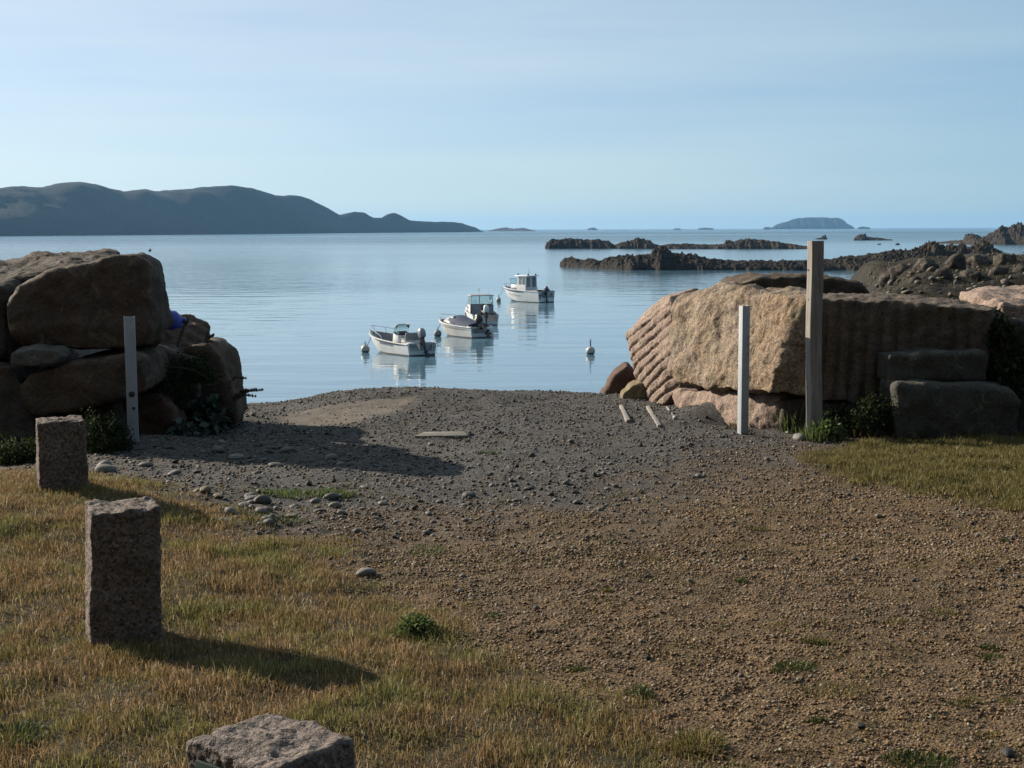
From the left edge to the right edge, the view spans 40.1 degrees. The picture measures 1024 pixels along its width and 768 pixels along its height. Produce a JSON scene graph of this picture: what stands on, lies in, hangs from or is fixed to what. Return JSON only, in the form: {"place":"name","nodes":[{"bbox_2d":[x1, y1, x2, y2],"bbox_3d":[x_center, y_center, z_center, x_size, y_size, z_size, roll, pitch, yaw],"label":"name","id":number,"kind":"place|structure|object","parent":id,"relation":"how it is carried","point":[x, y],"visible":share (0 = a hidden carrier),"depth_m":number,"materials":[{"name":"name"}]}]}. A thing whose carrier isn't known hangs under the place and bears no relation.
{"place":"outdoors","nodes":[
{"label":"outdoors","id":0,"kind":"place"},
{"bbox_2d":[0,182,483,235],"bbox_3d":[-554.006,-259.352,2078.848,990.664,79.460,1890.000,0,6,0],"label":"headland","id":1,"kind":"structure","parent":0,"point":[72,209],"depth_m":2045.12,"materials":[{"name":"plant"}]},
{"bbox_2d":[0,253,1023,767],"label":"ground","id":2,"kind":"structure","parent":0,"point":[364,407],"depth_m":6.80,"materials":[{"name":"gravel"}]},
{"bbox_2d":[0,434,35,465],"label":"weed clump","id":3,"kind":"object","parent":2,"relation":"on","point":[16,453],"visible":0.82,"depth_m":10.44,"materials":[{"name":"green plant"}]},
{"bbox_2d":[0,358,45,443],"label":"boulder","id":4,"kind":"object","parent":2,"relation":"on","point":[17,418],"visible":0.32,"depth_m":11.75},
{"bbox_2d":[0,278,22,358],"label":"boulder","id":5,"kind":"object","parent":4,"relation":"on","point":[9,344],"visible":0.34,"depth_m":12.00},
{"bbox_2d":[0,248,119,283],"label":"boulder","id":6,"kind":"object","parent":5,"relation":"on","point":[31,265],"visible":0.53,"depth_m":12.93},
{"bbox_2d":[0,719,54,753],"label":"grass tuft","id":7,"kind":"object","parent":2,"relation":"on","point":[22,730],"visible":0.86,"depth_m":4.82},
{"bbox_2d":[35,415,88,491],"bbox_3d":[-2.747,0.480,8.553,0.303,0.573,0.253,-3,7,-23],"label":"granite bollard","id":8,"kind":"object","parent":2,"relation":"on","point":[61,453],"visible":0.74,"depth_m":8.44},
{"bbox_2d":[23,481,107,495],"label":"grass tuft","id":9,"kind":"object","parent":2,"relation":"on","point":[53,491],"visible":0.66,"depth_m":8.40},
{"bbox_2d":[45,401,127,433],"bbox_3d":[-3.696,0.333,12.447,0.816,0.428,0.985,0,6,0],"label":"boulder","id":10,"kind":"object","parent":2,"relation":"on","point":[112,407],"visible":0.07,"depth_m":12.00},
{"bbox_2d":[20,346,170,416],"bbox_3d":[-3.587,-0.057,12.277,1.103,0.581,1.197,0,6,0],"label":"boulder","id":11,"kind":"object","parent":10,"relation":"on","point":[96,379],"visible":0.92,"depth_m":11.72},
{"bbox_2d":[11,344,70,366],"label":"boulder","id":12,"kind":"object","parent":11,"relation":"on","point":[37,355],"visible":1,"depth_m":11.66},
{"bbox_2d":[7,252,173,349],"bbox_3d":[-3.634,-0.724,12.327,1.269,0.863,1.141,0,6,0],"label":"boulder","id":13,"kind":"object","parent":11,"relation":"on","point":[88,306],"visible":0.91,"depth_m":11.87,"materials":[{"name":"stone"}]},
{"bbox_2d":[160,314,210,347],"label":"boulder","id":14,"kind":"object","parent":11,"relation":"on","point":[195,330],"visible":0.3,"depth_m":13.30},
{"bbox_2d":[168,310,185,329],"bbox_3d":[-3.300,-0.585,13.370,0.385,0.236,0.236,-8,8,-11],"label":"fishing float","id":15,"kind":"object","parent":14,"relation":"on","point":[179,321],"visible":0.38,"depth_m":13.32,"materials":[{"name":"blue plastic"}]},
{"bbox_2d":[167,349,209,379],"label":"dry stem","id":16,"kind":"object","parent":11,"relation":"on","point":[182,367],"visible":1,"depth_m":12.30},
{"bbox_2d":[94,464,116,472],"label":"pebble","id":17,"kind":"object","parent":2,"relation":"on","point":[105,468],"visible":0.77,"depth_m":9.47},
{"bbox_2d":[79,405,141,454],"bbox_3d":[-3.221,0.360,11.029,0.511,0.371,0.548,-4,7,-30],"label":"weed clump","id":18,"kind":"object","parent":2,"relation":"on","point":[98,435],"visible":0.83,"depth_m":10.96,"materials":[{"name":"green plant"}]},
{"bbox_2d":[58,634,172,662],"bbox_3d":[-1.623,1.079,5.725,0.494,0.084,0.411,0,6,0],"label":"grass tuft","id":19,"kind":"object","parent":2,"relation":"on","point":[71,654],"visible":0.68,"depth_m":5.70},
{"bbox_2d":[85,496,162,648],"bbox_3d":[-1.635,0.849,5.895,0.315,0.717,0.286,-3,7,-21],"label":"granite bollard","id":20,"kind":"object","parent":2,"relation":"on","point":[123,550],"visible":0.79,"depth_m":5.77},
{"bbox_2d":[124,316,138,440],"bbox_3d":[-3.089,0.034,11.392,0.085,1.163,0.059,-2,6,-12],"label":"steel post","id":21,"kind":"object","parent":2,"relation":"on","point":[131,371],"visible":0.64,"depth_m":11.36,"materials":[{"name":"grey metal"}]},
{"bbox_2d":[122,392,187,434],"bbox_3d":[-3.182,0.278,12.588,0.578,0.471,0.847,0,6,0],"label":"boulder","id":22,"kind":"object","parent":2,"relation":"on","point":[154,413],"visible":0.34,"depth_m":12.20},
{"bbox_2d":[143,358,195,410],"bbox_3d":[-3.067,-0.031,12.393,0.475,0.561,0.560,0,6,0],"label":"weed clump","id":23,"kind":"object","parent":22,"relation":"on","point":[171,386],"visible":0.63,"depth_m":12.36,"materials":[{"name":"green plant"}]},
{"bbox_2d":[156,344,201,431],"bbox_3d":[-3.173,0.055,13.182,0.663,0.910,0.992,0,6,0],"label":"boulder","id":24,"kind":"object","parent":2,"relation":"on","point":[171,350],"visible":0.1,"depth_m":12.75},
{"bbox_2d":[176,318,188,347],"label":"dry stem","id":25,"kind":"object","parent":24,"relation":"on","point":[184,326],"visible":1,"depth_m":12.66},
{"bbox_2d":[169,350,221,385],"bbox_3d":[-2.863,-0.144,12.609,0.512,0.327,0.425,0,6,0],"label":"weed clump","id":26,"kind":"object","parent":24,"relation":"on","point":[190,376],"visible":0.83,"depth_m":12.55,"materials":[{"name":"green plant"}]},
{"bbox_2d":[161,417,209,437],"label":"weed clump","id":27,"kind":"object","parent":2,"relation":"on","point":[183,428],"visible":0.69,"depth_m":12.13,"materials":[{"name":"green plant"}]},
{"bbox_2d":[185,387,239,433],"bbox_3d":[-2.752,0.263,12.737,0.529,0.482,0.480,0,6,0],"label":"weed clump","id":28,"kind":"object","parent":2,"relation":"on","point":[209,411],"visible":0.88,"depth_m":12.69,"materials":[{"name":"green plant"}]},
{"bbox_2d":[184,337,247,424],"bbox_3d":[-2.923,-0.018,13.505,0.751,0.883,1.076,0,6,0],"label":"boulder","id":29,"kind":"object","parent":2,"relation":"on","point":[225,362],"visible":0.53,"depth_m":13.04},
{"bbox_2d":[204,331,214,342],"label":"dry stem","id":30,"kind":"object","parent":29,"relation":"on","point":[207,339],"visible":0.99,"depth_m":13.07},
{"bbox_2d":[229,386,263,401],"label":"dry stem","id":31,"kind":"object","parent":29,"relation":"on","point":[243,392],"visible":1,"depth_m":13.03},
{"bbox_2d":[211,446,223,452],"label":"pebble","id":32,"kind":"object","parent":2,"relation":"on","point":[218,449],"visible":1,"depth_m":11.14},
{"bbox_2d":[228,454,244,459],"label":"pebble","id":33,"kind":"object","parent":2,"relation":"on","point":[236,456],"visible":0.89,"depth_m":10.83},
{"bbox_2d":[253,495,271,503],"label":"pebble","id":34,"kind":"object","parent":2,"relation":"on","point":[262,499],"visible":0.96,"depth_m":8.60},
{"bbox_2d":[223,510,309,526],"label":"grass tuft","id":35,"kind":"object","parent":2,"relation":"on","point":[288,519],"visible":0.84,"depth_m":8.12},
{"bbox_2d":[186,712,354,767],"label":"granite bollard","id":36,"kind":"object","parent":2,"relation":"on","point":[268,740],"visible":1,"depth_m":3.40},
{"bbox_2d":[251,486,349,499],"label":"grass tuft","id":37,"kind":"object","parent":2,"relation":"on","point":[298,491],"visible":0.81,"depth_m":9.01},
{"bbox_2d":[323,492,338,499],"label":"pebble","id":38,"kind":"object","parent":2,"relation":"on","point":[333,496],"visible":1,"depth_m":8.92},
{"bbox_2d":[321,486,356,497],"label":"grass tuft","id":39,"kind":"object","parent":2,"relation":"on","point":[344,492],"visible":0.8,"depth_m":9.09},
{"bbox_2d":[356,568,375,576],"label":"pebble","id":40,"kind":"object","parent":2,"relation":"on","point":[364,572],"visible":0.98,"depth_m":6.96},
{"bbox_2d":[0,466,765,767],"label":"grass","id":41,"kind":"structure","parent":2,"relation":"on","point":[203,548],"depth_m":5.55,"materials":[{"name":"plant"}]},
{"bbox_2d":[393,607,440,639],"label":"weed clump","id":42,"kind":"object","parent":2,"relation":"on","point":[418,626],"visible":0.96,"depth_m":5.95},
{"bbox_2d":[405,544,445,555],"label":"grass tuft","id":43,"kind":"object","parent":2,"relation":"on","point":[422,546],"visible":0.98,"depth_m":7.62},
{"bbox_2d":[415,431,468,437],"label":"concrete slab","id":44,"kind":"structure","parent":2,"relation":"on","point":[451,434],"depth_m":12.69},
{"bbox_2d":[462,491,475,497],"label":"pebble","id":45,"kind":"object","parent":2,"relation":"on","point":[466,494],"visible":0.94,"depth_m":9.23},
{"bbox_2d":[128,473,1023,767],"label":"sparse grass","id":46,"kind":"structure","parent":2,"relation":"on","point":[558,523],"depth_m":7.07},
{"bbox_2d":[561,664,591,672],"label":"grass tuft","id":47,"kind":"object","parent":2,"relation":"on","point":[577,669],"visible":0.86,"depth_m":5.47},
{"bbox_2d":[599,362,636,393],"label":"boulder","id":48,"kind":"object","parent":2,"relation":"on","point":[620,377],"visible":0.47,"depth_m":16.98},
{"bbox_2d":[619,404,630,422],"bbox_3d":[1.168,0.327,14.554,0.046,0.125,1.598,0,6,2],"label":"batten","id":49,"kind":"object","parent":2,"relation":"on","point":[625,416],"visible":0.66,"depth_m":14.28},
{"bbox_2d":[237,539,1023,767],"bbox_3d":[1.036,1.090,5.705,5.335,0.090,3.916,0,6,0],"label":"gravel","id":50,"kind":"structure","parent":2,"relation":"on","point":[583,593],"depth_m":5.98,"materials":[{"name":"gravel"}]},
{"bbox_2d":[620,380,647,399],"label":"boulder","id":51,"kind":"object","parent":2,"relation":"on","point":[634,389],"visible":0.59,"depth_m":15.90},
{"bbox_2d":[622,683,654,698],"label":"grass tuft","id":52,"kind":"object","parent":2,"relation":"on","point":[641,692],"visible":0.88,"depth_m":5.18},
{"bbox_2d":[646,405,661,427],"bbox_3d":[1.435,0.346,14.269,0.044,0.136,1.962,0,6,2],"label":"batten","id":53,"kind":"object","parent":2,"relation":"on","point":[654,417],"visible":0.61,"depth_m":14.01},
{"bbox_2d":[625,288,698,404],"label":"granite block","id":54,"kind":"structure","parent":2,"relation":"on","point":[647,335],"depth_m":15.71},
{"bbox_2d":[666,725,729,759],"bbox_3d":[0.611,1.185,4.684,0.231,0.088,0.240,0,6,0],"label":"grass tuft","id":55,"kind":"object","parent":2,"relation":"on","point":[683,737],"visible":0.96,"depth_m":4.67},
{"bbox_2d":[672,388,800,428],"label":"granite block","id":56,"kind":"structure","parent":2,"relation":"on","point":[760,408],"depth_m":13.46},
{"bbox_2d":[667,281,806,395],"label":"granite block","id":57,"kind":"structure","parent":56,"relation":"on","point":[704,334],"depth_m":13.58,"materials":[{"name":"stone"}]},
{"bbox_2d":[737,305,749,434],"bbox_3d":[2.100,-0.052,12.709,0.072,1.316,0.094,-2,7,-14],"label":"steel post","id":58,"kind":"object","parent":2,"relation":"on","point":[743,369],"visible":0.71,"depth_m":12.67,"materials":[{"name":"white metal"}]},
{"bbox_2d":[768,399,805,433],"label":"grass tuft","id":59,"kind":"object","parent":2,"relation":"on","point":[793,429],"visible":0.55,"depth_m":12.90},
{"bbox_2d":[719,272,869,293],"bbox_3d":[3.244,-1.144,16.892,1.838,0.420,1.504,0,6,0],"label":"boulder","id":60,"kind":"object","parent":2,"relation":"on","point":[831,284],"visible":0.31,"depth_m":16.17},
{"bbox_2d":[769,658,819,674],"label":"grass tuft","id":61,"kind":"object","parent":2,"relation":"on","point":[798,665],"visible":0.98,"depth_m":5.51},
{"bbox_2d":[793,433,803,440],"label":"pebble","id":62,"kind":"object","parent":2,"relation":"on","point":[798,436],"visible":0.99,"depth_m":12.15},
{"bbox_2d":[805,241,823,432],"bbox_3d":[2.670,-0.289,12.398,0.124,1.943,0.112,-2,6,-13],"label":"wooden post","id":63,"kind":"object","parent":2,"relation":"on","point":[814,307],"visible":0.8,"depth_m":12.34,"materials":[{"name":"wood"}]},
{"bbox_2d":[798,417,832,442],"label":"grass tuft","id":64,"kind":"object","parent":2,"relation":"on","point":[810,436],"visible":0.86,"depth_m":12.20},
{"bbox_2d":[804,716,829,723],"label":"grass tuft","id":65,"kind":"object","parent":2,"relation":"on","point":[824,719],"visible":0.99,"depth_m":4.88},
{"bbox_2d":[799,636,836,644],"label":"grass tuft","id":66,"kind":"object","parent":2,"relation":"on","point":[814,640],"visible":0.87,"depth_m":5.81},
{"bbox_2d":[808,411,849,441],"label":"weed clump","id":67,"kind":"object","parent":2,"relation":"on","point":[837,433],"visible":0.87,"depth_m":12.26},
{"bbox_2d":[788,679,871,699],"bbox_3d":[1.178,1.139,5.215,0.324,0.056,0.204,0,6,0],"label":"grass tuft","id":68,"kind":"object","parent":2,"relation":"on","point":[837,688],"visible":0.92,"depth_m":5.22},
{"bbox_2d":[779,396,883,431],"bbox_3d":[3.031,0.297,13.372,1.146,0.464,0.898,0,6,0],"label":"boulder","id":69,"kind":"object","parent":2,"relation":"on","point":[789,406],"visible":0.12,"depth_m":12.96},
{"bbox_2d":[822,292,995,402],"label":"granite block","id":70,"kind":"structure","parent":69,"relation":"on","point":[860,331],"depth_m":12.74,"materials":[{"name":"stone"}]},
{"bbox_2d":[984,306,1020,350],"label":"ivy clump","id":71,"kind":"object","parent":70,"relation":"attached to","point":[1001,325],"visible":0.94,"depth_m":12.55,"materials":[{"name":"green plant"}]},
{"bbox_2d":[984,322,1023,399],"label":"ivy clump","id":72,"kind":"object","parent":70,"relation":"attached to","point":[1006,366],"visible":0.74,"depth_m":12.48,"materials":[{"name":"green plant"}]},
{"bbox_2d":[824,396,862,432],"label":"weed clump","id":73,"kind":"object","parent":2,"relation":"on","point":[839,412],"visible":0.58,"depth_m":12.57,"materials":[{"name":"green plant"}]},
{"bbox_2d":[845,425,874,437],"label":"grass tuft","id":74,"kind":"object","parent":2,"relation":"on","point":[860,432],"visible":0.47,"depth_m":12.48,"materials":[{"name":"plant"}]},
{"bbox_2d":[844,385,894,433],"bbox_3d":[3.224,0.215,12.418,0.563,0.419,0.418,0,6,0],"label":"weed clump","id":75,"kind":"object","parent":2,"relation":"on","point":[874,416],"visible":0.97,"depth_m":12.34,"materials":[{"name":"green plant"}]},
{"bbox_2d":[878,273,889,290],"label":"outcrop rock","id":76,"kind":"object","parent":2,"relation":"on","point":[884,278],"visible":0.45,"depth_m":35.02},
{"bbox_2d":[888,263,911,282],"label":"outcrop rock","id":77,"kind":"object","parent":2,"relation":"on","point":[895,272],"visible":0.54,"depth_m":31.92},
{"bbox_2d":[881,747,956,767],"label":"grass tuft","id":78,"kind":"object","parent":2,"relation":"on","point":[923,755],"visible":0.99,"depth_m":4.54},
{"bbox_2d":[912,258,938,271],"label":"outcrop rock","id":79,"kind":"object","parent":2,"relation":"on","point":[921,264],"visible":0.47,"depth_m":31.01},
{"bbox_2d":[925,607,958,617],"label":"grass tuft","id":80,"kind":"object","parent":2,"relation":"on","point":[938,610],"visible":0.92,"depth_m":6.30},
{"bbox_2d":[861,252,1023,299],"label":"shore pebbles","id":81,"kind":"object","parent":2,"relation":"on","point":[1004,281],"visible":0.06,"depth_m":20.51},
{"bbox_2d":[863,254,1023,299],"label":"rocky shore","id":82,"kind":"structure","parent":2,"relation":"on","point":[983,267],"depth_m":20.52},
{"bbox_2d":[959,269,981,280],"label":"outcrop rock","id":83,"kind":"object","parent":82,"relation":"on","point":[971,273],"visible":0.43,"depth_m":24.52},
{"bbox_2d":[934,267,952,280],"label":"outcrop rock","id":84,"kind":"object","parent":2,"relation":"on","point":[945,272],"visible":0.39,"depth_m":18.98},
{"bbox_2d":[880,379,1020,439],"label":"granite slab","id":85,"kind":"structure","parent":2,"relation":"on","point":[928,408],"depth_m":12.24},
{"bbox_2d":[877,347,987,381],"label":"granite slab","id":86,"kind":"structure","parent":85,"relation":"on","point":[952,365],"depth_m":12.41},
{"bbox_2d":[945,253,966,270],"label":"outcrop rock","id":87,"kind":"object","parent":2,"relation":"on","point":[956,261],"visible":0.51,"depth_m":31.16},
{"bbox_2d":[940,699,974,707],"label":"grass tuft","id":88,"kind":"object","parent":2,"relation":"on","point":[959,701],"visible":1,"depth_m":5.06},
{"bbox_2d":[957,694,988,703],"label":"grass tuft","id":89,"kind":"object","parent":2,"relation":"on","point":[974,699],"visible":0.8,"depth_m":5.12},
{"bbox_2d":[966,254,992,268],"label":"outcrop rock","id":90,"kind":"object","parent":2,"relation":"on","point":[974,261],"visible":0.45,"depth_m":37.72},
{"bbox_2d":[977,730,1000,740],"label":"grass tuft","id":91,"kind":"object","parent":2,"relation":"on","point":[982,736],"visible":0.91,"depth_m":4.78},
{"bbox_2d":[977,652,1002,659],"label":"grass tuft","id":92,"kind":"object","parent":2,"relation":"on","point":[997,654],"visible":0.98,"depth_m":5.66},
{"bbox_2d":[989,265,1009,275],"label":"outcrop rock","id":93,"kind":"object","parent":2,"relation":"on","point":[997,270],"visible":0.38,"depth_m":25.18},
{"bbox_2d":[991,696,1017,703],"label":"grass tuft","id":94,"kind":"object","parent":2,"relation":"on","point":[1007,699],"visible":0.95,"depth_m":5.15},
{"bbox_2d":[993,253,1017,265],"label":"outcrop rock","id":95,"kind":"object","parent":2,"relation":"on","point":[1003,258],"visible":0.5,"depth_m":33.98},
{"bbox_2d":[1001,748,1013,757],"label":"pebble","id":96,"kind":"object","parent":2,"relation":"on","point":[1007,752],"visible":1,"depth_m":4.56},
{"bbox_2d":[993,312,1023,432],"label":"boulder","id":97,"kind":"object","parent":2,"relation":"on","point":[1020,418],"visible":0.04,"depth_m":12.86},
{"bbox_2d":[959,285,1023,319],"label":"boulder","id":98,"kind":"object","parent":97,"relation":"on","point":[1009,300],"visible":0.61,"depth_m":13.61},
{"bbox_2d":[0,228,1023,403],"bbox_3d":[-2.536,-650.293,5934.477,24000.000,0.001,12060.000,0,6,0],"label":"sea","id":99,"kind":"structure","parent":0,"point":[291,316],"depth_m":148.41,"materials":[{"name":"liquid"}]},
{"bbox_2d":[367,324,436,356],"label":"motor boat","id":100,"kind":"object","parent":99,"relation":"on","point":[401,340],"visible":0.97,"depth_m":73.06,"materials":[{"name":"white plastic"}]},
{"bbox_2d":[438,314,492,337],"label":"motor boat","id":101,"kind":"object","parent":99,"relation":"on","point":[462,326],"visible":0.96,"depth_m":84.47,"materials":[{"name":"white plastic"}]},
{"bbox_2d":[465,288,498,324],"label":"cabin cruiser","id":102,"kind":"object","parent":99,"relation":"on","point":[482,305],"visible":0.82,"depth_m":96.66,"materials":[{"name":"white plastic"}]},
{"bbox_2d":[489,227,534,230],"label":"islet","id":103,"kind":"object","parent":99,"relation":"on","point":[510,229],"visible":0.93,"depth_m":3564.73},
{"bbox_2d":[500,273,554,302],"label":"fishing boat","id":104,"kind":"object","parent":99,"relation":"on","point":[523,288],"visible":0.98,"depth_m":125.35,"materials":[{"name":"white plastic"}]},
{"bbox_2d":[545,238,614,248],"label":"rock reef","id":105,"kind":"object","parent":99,"relation":"on","point":[568,243],"visible":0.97,"depth_m":454.79},
{"bbox_2d":[586,339,594,354],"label":"mooring buoy","id":106,"kind":"object","parent":99,"relation":"on","point":[590,350],"visible":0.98,"depth_m":72.67,"materials":[{"name":"white plastic"}]},
{"bbox_2d":[615,237,658,248],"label":"rock reef","id":107,"kind":"object","parent":99,"relation":"on","point":[639,243],"visible":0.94,"depth_m":449.41},
{"bbox_2d":[560,245,829,270],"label":"rock reef","id":108,"kind":"object","parent":99,"relation":"on","point":[660,257],"visible":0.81,"depth_m":219.44},
{"bbox_2d":[657,238,806,248],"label":"rock reef","id":109,"kind":"object","parent":99,"relation":"on","point":[745,243],"visible":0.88,"depth_m":436.99},
{"bbox_2d":[771,217,853,228],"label":"island","id":110,"kind":"structure","parent":99,"relation":"on","point":[817,223],"depth_m":5980.47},
{"bbox_2d":[853,233,892,239],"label":"rock reef","id":111,"kind":"object","parent":99,"relation":"on","point":[861,237],"visible":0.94,"depth_m":700.75},
{"bbox_2d":[824,239,1003,270],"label":"rock reef","id":112,"kind":"object","parent":99,"relation":"on","point":[928,249],"visible":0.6,"depth_m":215.94},
{"bbox_2d":[937,222,1023,244],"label":"rock reef","id":113,"kind":"object","parent":99,"relation":"on","point":[1013,234],"visible":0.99,"depth_m":516.73},
{"bbox_2d":[0,0,1023,229],"label":"sky","id":114,"kind":"structure","parent":0,"point":[480,114],"materials":[{"name":"blue"}]},
{"bbox_2d":[1,432,1023,571],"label":"gravel","id":115,"kind":"structure","parent":0,"point":[843,535],"depth_m":8.36,"materials":[{"name":"gravel"}]},
{"bbox_2d":[1,386,1023,677],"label":"gravel","id":116,"kind":"structure","parent":0,"point":[541,534],"depth_m":11.00,"materials":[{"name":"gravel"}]},
{"bbox_2d":[792,429,1023,511],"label":"grass","id":117,"kind":"structure","parent":0,"point":[933,468],"depth_m":10.50,"materials":[{"name":"plant"}]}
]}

